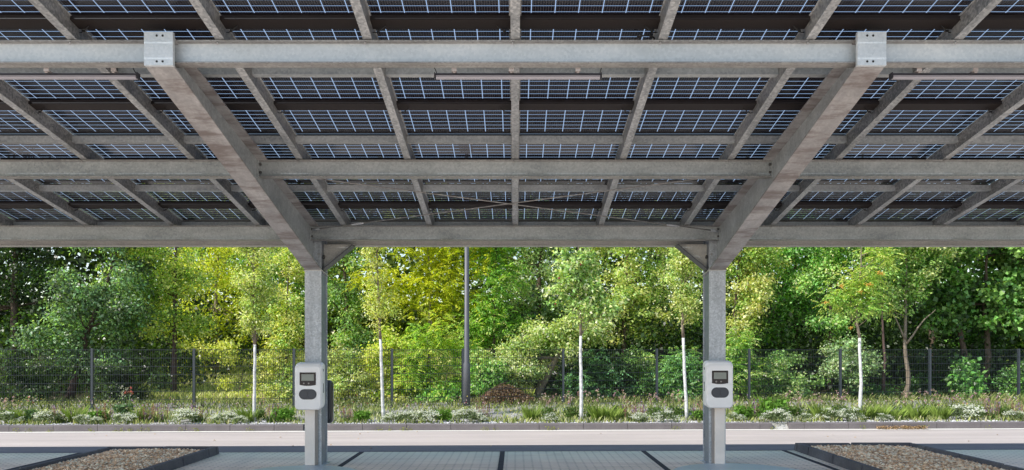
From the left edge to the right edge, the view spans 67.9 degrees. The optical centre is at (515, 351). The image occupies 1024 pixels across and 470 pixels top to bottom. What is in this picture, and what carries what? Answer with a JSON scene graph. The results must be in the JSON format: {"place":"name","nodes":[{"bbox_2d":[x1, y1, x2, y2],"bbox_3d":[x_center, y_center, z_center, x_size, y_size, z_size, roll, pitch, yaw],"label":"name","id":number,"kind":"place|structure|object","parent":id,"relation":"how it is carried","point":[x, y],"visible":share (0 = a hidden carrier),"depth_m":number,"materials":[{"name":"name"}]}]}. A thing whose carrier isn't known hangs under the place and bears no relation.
{"place":"outdoors","nodes":[
{"label":"outdoors","id":0,"kind":"place"},
{"bbox_2d":[32,448,199,469],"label":"gravel","id":1,"kind":"structure","parent":0,"point":[127,459],"depth_m":10.01,"materials":[{"name":"gravel"}]},
{"bbox_2d":[83,345,535,402],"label":"meadow","id":2,"kind":"structure","parent":0,"point":[209,390],"depth_m":25.74,"materials":[{"name":"plant"}]},
{"bbox_2d":[0,351,1008,401],"bbox_3d":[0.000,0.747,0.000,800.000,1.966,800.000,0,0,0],"label":"ground","id":3,"kind":"structure","parent":0,"point":[553,390],"depth_m":25.91,"materials":[{"name":"plant"}]},
{"bbox_2d":[0,348,67,404],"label":"shrub","id":4,"kind":"object","parent":3,"relation":"on","point":[22,378],"visible":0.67,"depth_m":21.41,"materials":[{"name":"green plant"}]},
{"bbox_2d":[0,148,87,383],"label":"tree","id":5,"kind":"object","parent":3,"relation":"on","point":[14,255],"visible":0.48,"depth_m":26.93,"materials":[{"name":"green plant"}]},
{"bbox_2d":[5,198,164,400],"bbox_3d":[-12.647,-1.787,22.814,4.450,6.715,3.472,0,0,0],"label":"tree","id":6,"kind":"object","parent":3,"relation":"on","point":[101,297],"visible":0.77,"depth_m":22.29,"materials":[{"name":"green plant"}]},
{"bbox_2d":[79,357,177,403],"bbox_3d":[-11.035,0.892,21.642,2.543,1.557,1.946,0,0,0],"label":"shrub","id":7,"kind":"object","parent":3,"relation":"on","point":[115,379],"visible":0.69,"depth_m":21.44,"materials":[{"name":"green plant"}]},
{"bbox_2d":[105,198,239,392],"bbox_3d":[-10.748,-2.014,23.521,4.209,7.003,3.485,0,0,0],"label":"tree","id":8,"kind":"object","parent":3,"relation":"on","point":[174,270],"visible":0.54,"depth_m":23.46,"materials":[{"name":"green plant"}]},
{"bbox_2d":[85,247,338,357],"bbox_3d":[-12.048,-3.012,31.292,10.479,6.976,5.056,0,0,0],"label":"tree","id":9,"kind":"object","parent":3,"relation":"on","point":[301,295],"visible":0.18,"depth_m":30.75,"materials":[{"name":"green plant"}]},
{"bbox_2d":[175,336,269,397],"bbox_3d":[-8.910,0.544,22.779,2.910,2.071,1.382,0,0,10],"label":"shrub","id":10,"kind":"object","parent":3,"relation":"on","point":[208,354],"visible":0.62,"depth_m":22.74,"materials":[{"name":"green plant"}]},
{"bbox_2d":[143,198,302,375],"bbox_3d":[-10.319,-2.180,27.498,6.048,7.337,4.121,0,0,-17],"label":"tree","id":11,"kind":"object","parent":3,"relation":"on","point":[226,273],"visible":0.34,"depth_m":27.23,"materials":[{"name":"green plant"}]},
{"bbox_2d":[250,370,291,402],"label":"shrub","id":12,"kind":"object","parent":3,"relation":"on","point":[283,394],"visible":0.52,"depth_m":21.31,"materials":[{"name":"green plant"}]},
{"bbox_2d":[245,247,304,386],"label":"tree","id":13,"kind":"object","parent":3,"relation":"on","point":[291,325],"visible":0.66,"depth_m":23.06,"materials":[{"name":"green plant"}]},
{"bbox_2d":[299,215,396,382],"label":"tree","id":14,"kind":"object","parent":3,"relation":"on","point":[350,336],"visible":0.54,"depth_m":25.32,"materials":[{"name":"green plant"}]},
{"bbox_2d":[327,343,390,402],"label":"shrub","id":15,"kind":"object","parent":3,"relation":"on","point":[343,376],"visible":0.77,"depth_m":21.62,"materials":[{"name":"green plant"}]},
{"bbox_2d":[356,323,423,403],"bbox_3d":[-3.503,0.352,21.803,2.001,2.427,1.644,0,0,0],"label":"shrub","id":16,"kind":"object","parent":3,"relation":"on","point":[375,357],"visible":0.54,"depth_m":21.62,"materials":[{"name":"green plant"}]},
{"bbox_2d":[331,198,515,385],"bbox_3d":[-2.816,-1.812,24.311,5.788,6.451,3.819,0,0,0],"label":"tree","id":17,"kind":"object","parent":3,"relation":"on","point":[428,284],"visible":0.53,"depth_m":24.00,"materials":[{"name":"green plant"}]},
{"bbox_2d":[370,310,482,401],"bbox_3d":[-2.493,0.163,22.064,3.294,2.695,2.729,0,0,-23],"label":"shrub","id":18,"kind":"object","parent":3,"relation":"on","point":[450,346],"visible":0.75,"depth_m":21.68,"materials":[{"name":"green plant"}]},
{"bbox_2d":[411,370,471,402],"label":"shrub","id":19,"kind":"object","parent":3,"relation":"on","point":[444,394],"visible":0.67,"depth_m":21.07,"materials":[{"name":"green plant"}]},
{"bbox_2d":[460,346,514,401],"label":"shrub","id":20,"kind":"object","parent":3,"relation":"on","point":[491,378],"visible":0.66,"depth_m":21.16,"materials":[{"name":"green plant"}]},
{"bbox_2d":[448,215,549,380],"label":"tree","id":21,"kind":"object","parent":3,"relation":"on","point":[492,327],"visible":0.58,"depth_m":23.89,"materials":[{"name":"green plant"}]},
{"bbox_2d":[0,400,1023,430],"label":"planting bed","id":22,"kind":"object","parent":3,"relation":"on","point":[781,425],"visible":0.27,"depth_m":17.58,"materials":[{"name":"plant"}]},
{"bbox_2d":[0,410,23,423],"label":"flowering cushion","id":23,"kind":"object","parent":22,"relation":"on","point":[6,415],"visible":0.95,"depth_m":14.92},
{"bbox_2d":[31,409,65,420],"bbox_3d":[-9.192,1.268,15.023,0.546,0.309,0.646,0,0,42],"label":"flowering cushion","id":24,"kind":"object","parent":22,"relation":"on","point":[44,417],"visible":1,"depth_m":14.95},
{"bbox_2d":[60,404,88,422],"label":"grass tuft","id":25,"kind":"object","parent":22,"relation":"on","point":[68,415],"visible":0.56,"depth_m":15.17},
{"bbox_2d":[113,385,134,421],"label":"bed plant","id":26,"kind":"object","parent":22,"relation":"on","point":[121,408],"visible":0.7,"depth_m":15.16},
{"bbox_2d":[113,411,138,422],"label":"flowering cushion","id":27,"kind":"object","parent":22,"relation":"on","point":[120,417],"visible":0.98,"depth_m":14.85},
{"bbox_2d":[169,406,204,420],"bbox_3d":[-6.526,1.239,14.982,0.726,0.347,0.614,0,0,41],"label":"flowering cushion","id":28,"kind":"object","parent":22,"relation":"on","point":[180,415],"visible":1,"depth_m":14.86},
{"bbox_2d":[208,409,237,422],"bbox_3d":[-5.720,1.273,15.005,0.518,0.274,0.554,0,0,34],"label":"flowering cushion","id":29,"kind":"object","parent":22,"relation":"on","point":[225,416],"visible":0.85,"depth_m":14.93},
{"bbox_2d":[231,407,259,421],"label":"grass tuft","id":30,"kind":"object","parent":22,"relation":"on","point":[249,415],"visible":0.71,"depth_m":15.17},
{"bbox_2d":[224,247,285,421],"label":"sapling tree","id":31,"kind":"object","parent":22,"relation":"on","point":[253,297],"visible":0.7,"depth_m":15.19,"materials":[{"name":"green plant"}]},
{"bbox_2d":[270,406,295,421],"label":"bed plant","id":32,"kind":"object","parent":22,"relation":"on","point":[282,414],"visible":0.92,"depth_m":15.10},
{"bbox_2d":[352,408,370,420],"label":"bed plant","id":33,"kind":"object","parent":22,"relation":"on","point":[359,415],"visible":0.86,"depth_m":15.11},
{"bbox_2d":[352,247,407,420],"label":"sapling tree","id":34,"kind":"object","parent":22,"relation":"on","point":[381,308],"visible":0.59,"depth_m":15.22,"materials":[{"name":"green plant"}]},
{"bbox_2d":[392,410,419,421],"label":"flowering cushion","id":35,"kind":"object","parent":22,"relation":"on","point":[410,415],"visible":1,"depth_m":14.87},
{"bbox_2d":[415,408,441,420],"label":"flowering cushion","id":36,"kind":"object","parent":22,"relation":"on","point":[426,414],"visible":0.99,"depth_m":14.91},
{"bbox_2d":[435,407,452,420],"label":"bed plant","id":37,"kind":"object","parent":22,"relation":"on","point":[446,413],"visible":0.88,"depth_m":15.13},
{"bbox_2d":[459,145,472,406],"bbox_3d":[-1.191,-1.733,18.475,0.320,6.474,0.650,0,0,0],"label":"street lamp","id":38,"kind":"object","parent":22,"relation":"on","point":[466,378],"visible":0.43,"depth_m":18.64,"materials":[{"name":"metal"}]},
{"bbox_2d":[451,408,482,421],"bbox_3d":[-0.937,1.233,14.950,0.672,0.322,0.568,0,0,-9],"label":"flowering cushion","id":39,"kind":"object","parent":22,"relation":"on","point":[460,413],"visible":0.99,"depth_m":14.86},
{"bbox_2d":[0,417,1013,424],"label":"chippings","id":40,"kind":"object","parent":22,"relation":"on","point":[449,421],"visible":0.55,"depth_m":14.83,"materials":[{"name":"gravel"}]},
{"bbox_2d":[458,382,555,404],"bbox_3d":[-0.049,1.141,20.605,3.742,0.674,2.341,0,0,-12],"label":"brushwood pile","id":41,"kind":"object","parent":22,"relation":"on","point":[503,390],"visible":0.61,"depth_m":20.31,"materials":[{"name":"brown plant"}]},
{"bbox_2d":[1,392,1016,417],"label":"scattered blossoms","id":42,"kind":"object","parent":22,"relation":"on","point":[493,400],"visible":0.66,"depth_m":17.09,"materials":[{"name":"plant"}]},
{"bbox_2d":[520,403,542,420],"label":"grass tuft","id":43,"kind":"object","parent":22,"relation":"on","point":[532,413],"visible":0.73,"depth_m":15.15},
{"bbox_2d":[539,393,557,417],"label":"wild herb","id":44,"kind":"object","parent":22,"relation":"on","point":[549,409],"visible":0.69,"depth_m":15.56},
{"bbox_2d":[561,391,579,417],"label":"wild herb","id":45,"kind":"object","parent":22,"relation":"on","point":[572,409],"visible":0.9,"depth_m":15.55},
{"bbox_2d":[536,247,629,417],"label":"sapling tree","id":46,"kind":"object","parent":22,"relation":"on","point":[582,282],"visible":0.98,"depth_m":15.16,"materials":[{"name":"green plant"}]},
{"bbox_2d":[585,403,617,420],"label":"grass tuft","id":47,"kind":"object","parent":22,"relation":"on","point":[596,413],"visible":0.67,"depth_m":15.16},
{"bbox_2d":[596,405,624,420],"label":"grass tuft","id":48,"kind":"object","parent":22,"relation":"on","point":[616,413],"visible":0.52,"depth_m":15.14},
{"bbox_2d":[646,393,666,418],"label":"wild herb","id":49,"kind":"object","parent":22,"relation":"on","point":[655,409],"visible":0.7,"depth_m":15.55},
{"bbox_2d":[652,410,681,421],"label":"flowering cushion","id":50,"kind":"object","parent":22,"relation":"on","point":[667,414],"visible":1,"depth_m":14.84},
{"bbox_2d":[667,390,684,417],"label":"wild herb","id":51,"kind":"object","parent":22,"relation":"on","point":[680,413],"visible":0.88,"depth_m":15.55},
{"bbox_2d":[656,247,702,418],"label":"sapling tree","id":52,"kind":"object","parent":22,"relation":"on","point":[681,262],"visible":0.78,"depth_m":15.17,"materials":[{"name":"green plant"}]},
{"bbox_2d":[733,400,754,418],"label":"bed plant","id":53,"kind":"object","parent":22,"relation":"on","point":[741,409],"visible":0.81,"depth_m":15.09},
{"bbox_2d":[753,391,791,418],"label":"bed plant","id":54,"kind":"object","parent":22,"relation":"on","point":[768,405],"visible":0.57,"depth_m":15.11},
{"bbox_2d":[759,407,790,420],"bbox_3d":[5.048,1.218,14.704,0.646,0.309,0.546,0,0,-34],"label":"flowering cushion","id":55,"kind":"object","parent":22,"relation":"on","point":[774,413],"visible":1,"depth_m":14.64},
{"bbox_2d":[782,390,803,416],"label":"wild herb","id":56,"kind":"object","parent":22,"relation":"on","point":[794,410],"visible":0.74,"depth_m":15.56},
{"bbox_2d":[805,402,833,419],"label":"grass tuft","id":57,"kind":"object","parent":22,"relation":"on","point":[815,410],"visible":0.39,"depth_m":15.17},
{"bbox_2d":[813,407,848,420],"bbox_3d":[6.259,1.219,14.980,0.744,0.298,0.559,0,0,2],"label":"flowering cushion","id":58,"kind":"object","parent":22,"relation":"on","point":[833,413],"visible":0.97,"depth_m":14.94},
{"bbox_2d":[836,405,869,418],"bbox_3d":[6.585,1.211,15.003,0.777,0.311,0.583,0,0,-35],"label":"flowering cushion","id":59,"kind":"object","parent":22,"relation":"on","point":[851,413],"visible":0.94,"depth_m":14.92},
{"bbox_2d":[807,247,906,419],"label":"sapling tree","id":60,"kind":"object","parent":22,"relation":"on","point":[859,292],"visible":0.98,"depth_m":15.21,"materials":[{"name":"green plant"}]},
{"bbox_2d":[851,404,879,419],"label":"grass tuft","id":61,"kind":"object","parent":22,"relation":"on","point":[867,414],"visible":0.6,"depth_m":15.14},
{"bbox_2d":[877,405,908,419],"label":"grass tuft","id":62,"kind":"object","parent":22,"relation":"on","point":[894,412],"visible":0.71,"depth_m":15.16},
{"bbox_2d":[901,403,928,419],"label":"grass tuft","id":63,"kind":"object","parent":22,"relation":"on","point":[921,412],"visible":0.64,"depth_m":15.15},
{"bbox_2d":[927,404,953,419],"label":"grass tuft","id":64,"kind":"object","parent":22,"relation":"on","point":[935,412],"visible":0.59,"depth_m":15.17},
{"bbox_2d":[950,402,985,420],"bbox_3d":[8.957,1.179,15.136,0.637,0.360,0.753,0,0,-43],"label":"flowering cushion","id":65,"kind":"object","parent":22,"relation":"on","point":[971,410],"visible":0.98,"depth_m":15.04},
{"bbox_2d":[994,393,1012,416],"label":"wild herb","id":66,"kind":"object","parent":22,"relation":"on","point":[1005,409],"visible":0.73,"depth_m":15.57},
{"bbox_2d":[0,279,1023,396],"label":"undergrowth","id":67,"kind":"object","parent":3,"relation":"on","point":[809,341],"visible":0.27,"depth_m":25.40,"materials":[{"name":"green plant"}]},
{"bbox_2d":[0,180,1023,356],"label":"wood","id":68,"kind":"object","parent":3,"relation":"on","point":[390,260],"visible":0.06,"depth_m":34.38,"materials":[{"name":"green plant"}]},
{"bbox_2d":[0,349,1023,409],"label":"wire fence","id":69,"kind":"object","parent":3,"relation":"on","point":[563,357],"visible":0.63,"depth_m":19.47,"materials":[{"name":"metal"}]},
{"bbox_2d":[0,421,1023,431],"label":"kerb","id":70,"kind":"structure","parent":3,"relation":"on","point":[479,426],"depth_m":14.50,"materials":[{"name":"concrete"}]},
{"bbox_2d":[0,391,1023,410],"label":"rough grass","id":71,"kind":"structure","parent":3,"relation":"on","point":[342,402],"depth_m":19.84,"materials":[{"name":"plant"}]},
{"bbox_2d":[491,351,556,395],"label":"shrub","id":72,"kind":"object","parent":3,"relation":"on","point":[532,373],"visible":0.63,"depth_m":21.54,"materials":[{"name":"green plant"}]},
{"bbox_2d":[486,198,594,386],"bbox_3d":[0.832,-2.249,26.249,4.184,6.903,3.388,0,0,41],"label":"tree","id":73,"kind":"object","parent":3,"relation":"on","point":[539,274],"visible":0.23,"depth_m":25.89,"materials":[{"name":"green plant"}]},
{"bbox_2d":[492,308,619,398],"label":"tree","id":74,"kind":"object","parent":3,"relation":"on","point":[561,334],"visible":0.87,"depth_m":21.91,"materials":[{"name":"green plant"}]},
{"bbox_2d":[544,347,635,402],"bbox_3d":[2.159,0.687,22.114,2.653,1.716,2.237,0,0,0],"label":"shrub","id":75,"kind":"object","parent":3,"relation":"on","point":[591,365],"visible":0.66,"depth_m":21.98,"materials":[{"name":"green plant"}]},
{"bbox_2d":[601,345,665,399],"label":"shrub","id":76,"kind":"object","parent":3,"relation":"on","point":[624,363],"visible":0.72,"depth_m":22.35,"materials":[{"name":"green plant"}]},
{"bbox_2d":[583,198,688,388],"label":"tree","id":77,"kind":"object","parent":3,"relation":"on","point":[635,293],"visible":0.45,"depth_m":24.77,"materials":[{"name":"green plant"}]},
{"bbox_2d":[573,215,702,371],"bbox_3d":[4.523,-2.359,28.193,5.771,6.505,3.568,0,0,0],"label":"tree","id":78,"kind":"object","parent":3,"relation":"on","point":[696,322],"visible":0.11,"depth_m":27.64,"materials":[{"name":"green plant"}]},
{"bbox_2d":[643,345,702,401],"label":"shrub","id":79,"kind":"object","parent":3,"relation":"on","point":[676,373],"visible":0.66,"depth_m":21.83,"materials":[{"name":"green plant"}]},
{"bbox_2d":[698,318,771,400],"bbox_3d":[6.358,0.272,21.908,2.127,2.512,1.947,0,0,36],"label":"shrub","id":80,"kind":"object","parent":3,"relation":"on","point":[745,346],"visible":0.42,"depth_m":21.64,"materials":[{"name":"green plant"}]},
{"bbox_2d":[701,215,794,390],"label":"tree","id":81,"kind":"object","parent":3,"relation":"on","point":[746,274],"visible":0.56,"depth_m":24.26,"materials":[{"name":"green plant"}]},
{"bbox_2d":[745,349,830,399],"bbox_3d":[7.976,0.730,22.422,2.685,1.643,1.740,0,0,0],"label":"shrub","id":82,"kind":"object","parent":3,"relation":"on","point":[775,379],"visible":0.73,"depth_m":22.15,"materials":[{"name":"green plant"}]},
{"bbox_2d":[742,215,841,376],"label":"tree","id":83,"kind":"object","parent":3,"relation":"on","point":[792,269],"visible":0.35,"depth_m":25.74,"materials":[{"name":"green plant"}]},
{"bbox_2d":[785,215,859,391],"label":"tree","id":84,"kind":"object","parent":3,"relation":"on","point":[826,267],"visible":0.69,"depth_m":24.35,"materials":[{"name":"green plant"}]},
{"bbox_2d":[814,329,886,395],"bbox_3d":[9.831,0.384,22.444,2.047,2.160,1.861,0,0,10],"label":"shrub","id":85,"kind":"object","parent":3,"relation":"on","point":[851,342],"visible":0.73,"depth_m":22.15,"materials":[{"name":"green plant"}]},
{"bbox_2d":[846,373,905,399],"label":"shrub","id":86,"kind":"object","parent":3,"relation":"on","point":[875,390],"visible":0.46,"depth_m":22.59,"materials":[{"name":"green plant"}]},
{"bbox_2d":[844,247,913,393],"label":"tree","id":87,"kind":"object","parent":3,"relation":"on","point":[889,294],"visible":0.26,"depth_m":22.51,"materials":[{"name":"green plant"}]},
{"bbox_2d":[872,215,967,395],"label":"tree","id":88,"kind":"object","parent":3,"relation":"on","point":[916,280],"visible":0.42,"depth_m":22.84,"materials":[{"name":"green plant"}]},
{"bbox_2d":[896,365,948,394],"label":"shrub","id":89,"kind":"object","parent":3,"relation":"on","point":[915,380],"visible":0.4,"depth_m":24.38,"materials":[{"name":"green plant"}]},
{"bbox_2d":[842,198,1010,371],"bbox_3d":[15.223,-2.433,27.903,6.358,6.586,4.150,0,0,0],"label":"tree","id":90,"kind":"object","parent":3,"relation":"on","point":[971,336],"visible":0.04,"depth_m":27.64,"materials":[{"name":"green plant"}]},
{"bbox_2d":[897,215,1023,395],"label":"tree","id":91,"kind":"object","parent":3,"relation":"on","point":[994,303],"visible":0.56,"depth_m":23.86,"materials":[{"name":"green plant"}]},
{"bbox_2d":[944,357,990,396],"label":"shrub","id":92,"kind":"object","parent":3,"relation":"on","point":[971,379],"visible":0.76,"depth_m":22.96,"materials":[{"name":"green plant"}]},
{"bbox_2d":[990,361,1022,396],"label":"shrub","id":93,"kind":"object","parent":3,"relation":"on","point":[1006,375],"visible":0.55,"depth_m":23.48,"materials":[{"name":"green plant"}]},
{"bbox_2d":[0,429,1023,451],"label":"road","id":94,"kind":"structure","parent":0,"point":[668,437],"depth_m":13.23,"materials":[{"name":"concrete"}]},
{"bbox_2d":[0,443,1023,452],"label":"lane edge strip","id":95,"kind":"object","parent":94,"relation":"on","point":[699,447],"visible":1,"depth_m":11.78,"materials":[{"name":"concrete"}]},
{"bbox_2d":[0,428,1023,432],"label":"gutter","id":96,"kind":"object","parent":94,"relation":"on","point":[510,430],"visible":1,"depth_m":14.41,"materials":[{"name":"concrete"}]},
{"bbox_2d":[94,425,997,447],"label":"fallen leaves","id":97,"kind":"object","parent":94,"relation":"on","point":[906,427],"visible":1,"depth_m":14.41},
{"bbox_2d":[0,450,1023,469],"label":"parking bays","id":98,"kind":"object","parent":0,"point":[569,460],"depth_m":10.52,"materials":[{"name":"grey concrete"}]},
{"bbox_2d":[12,446,218,469],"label":"island kerb","id":99,"kind":"structure","parent":98,"relation":"on","point":[204,452],"depth_m":10.29,"materials":[{"name":"concrete"}]},
{"bbox_2d":[253,465,356,469],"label":"concrete footing","id":100,"kind":"object","parent":98,"relation":"on","point":[311,467],"visible":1,"depth_m":9.61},
{"bbox_2d":[6,450,838,469],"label":"bay markings","id":101,"kind":"object","parent":98,"relation":"on","point":[502,454],"visible":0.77,"depth_m":10.42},
{"bbox_2d":[0,0,1023,465],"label":"solar carport","id":102,"kind":"object","parent":98,"relation":"on","point":[208,88],"visible":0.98,"depth_m":7.36,"materials":[{"name":"metal"}]},
{"bbox_2d":[0,68,139,79],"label":"strip light","id":103,"kind":"object","parent":102,"relation":"attached to","point":[48,74],"visible":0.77,"depth_m":5.94,"materials":[{"name":"plastic"}]},
{"bbox_2d":[295,362,324,409],"bbox_3d":[-2.648,0.439,9.816,0.363,0.609,0.242,0,0,0],"label":"charging station","id":104,"kind":"object","parent":102,"relation":"attached to","point":[309,385],"visible":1,"depth_m":9.70,"materials":[{"name":"white plastic"}]},
{"bbox_2d":[305,410,317,464],"bbox_3d":[-2.663,0.990,9.938,0.161,0.979,0.061,0,0,0],"label":"cable duct","id":105,"kind":"object","parent":102,"relation":"attached to","point":[311,437],"visible":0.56,"depth_m":9.91,"materials":[{"name":"metal"}]},
{"bbox_2d":[327,380,333,422],"bbox_3d":[-2.695,0.691,10.479,0.363,0.609,0.242,0,0,0],"label":"charging station","id":106,"kind":"object","parent":102,"relation":"attached to","point":[330,401],"visible":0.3,"depth_m":10.39,"materials":[{"name":"plastic"}]},
{"bbox_2d":[434,68,601,80],"bbox_3d":[0.022,-2.195,5.873,1.311,0.116,0.227,0,0,0],"label":"strip light","id":107,"kind":"object","parent":102,"relation":"attached to","point":[512,75],"visible":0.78,"depth_m":5.94,"materials":[{"name":"plastic"}]},
{"bbox_2d":[703,360,732,407],"bbox_3d":[2.615,0.416,9.816,0.363,0.609,0.242,0,0,0],"label":"charging station","id":108,"kind":"object","parent":102,"relation":"attached to","point":[717,383],"visible":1,"depth_m":9.70,"materials":[{"name":"white plastic"}]},
{"bbox_2d":[711,408,724,463],"bbox_3d":[2.654,0.980,9.938,0.161,0.961,0.061,0,0,0],"label":"cable duct","id":109,"kind":"object","parent":102,"relation":"attached to","point":[717,435],"visible":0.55,"depth_m":9.91,"materials":[{"name":"metal"}]},
{"bbox_2d":[889,68,1023,80],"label":"strip light","id":110,"kind":"object","parent":102,"relation":"attached to","point":[917,74],"visible":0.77,"depth_m":5.94,"materials":[{"name":"plastic"}]},
{"bbox_2d":[674,463,797,469],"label":"cover plate","id":111,"kind":"object","parent":98,"relation":"on","point":[726,466],"visible":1,"depth_m":9.57,"materials":[{"name":"metal"}]},
{"bbox_2d":[794,442,1023,469],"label":"island kerb","id":112,"kind":"structure","parent":98,"relation":"on","point":[826,456],"depth_m":10.26,"materials":[{"name":"concrete"}]},
{"label":"gravel bed","id":113,"kind":"structure","parent":98,"relation":"on","visible":0},
{"bbox_2d":[811,444,1005,469],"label":"gravel","id":114,"kind":"structure","parent":113,"relation":"on","point":[889,457],"depth_m":9.89,"materials":[{"name":"gravel"}]},
{"bbox_2d":[0,31,1023,333],"label":"sky","id":115,"kind":"structure","parent":0,"point":[79,254],"materials":[{"name":"blue"}]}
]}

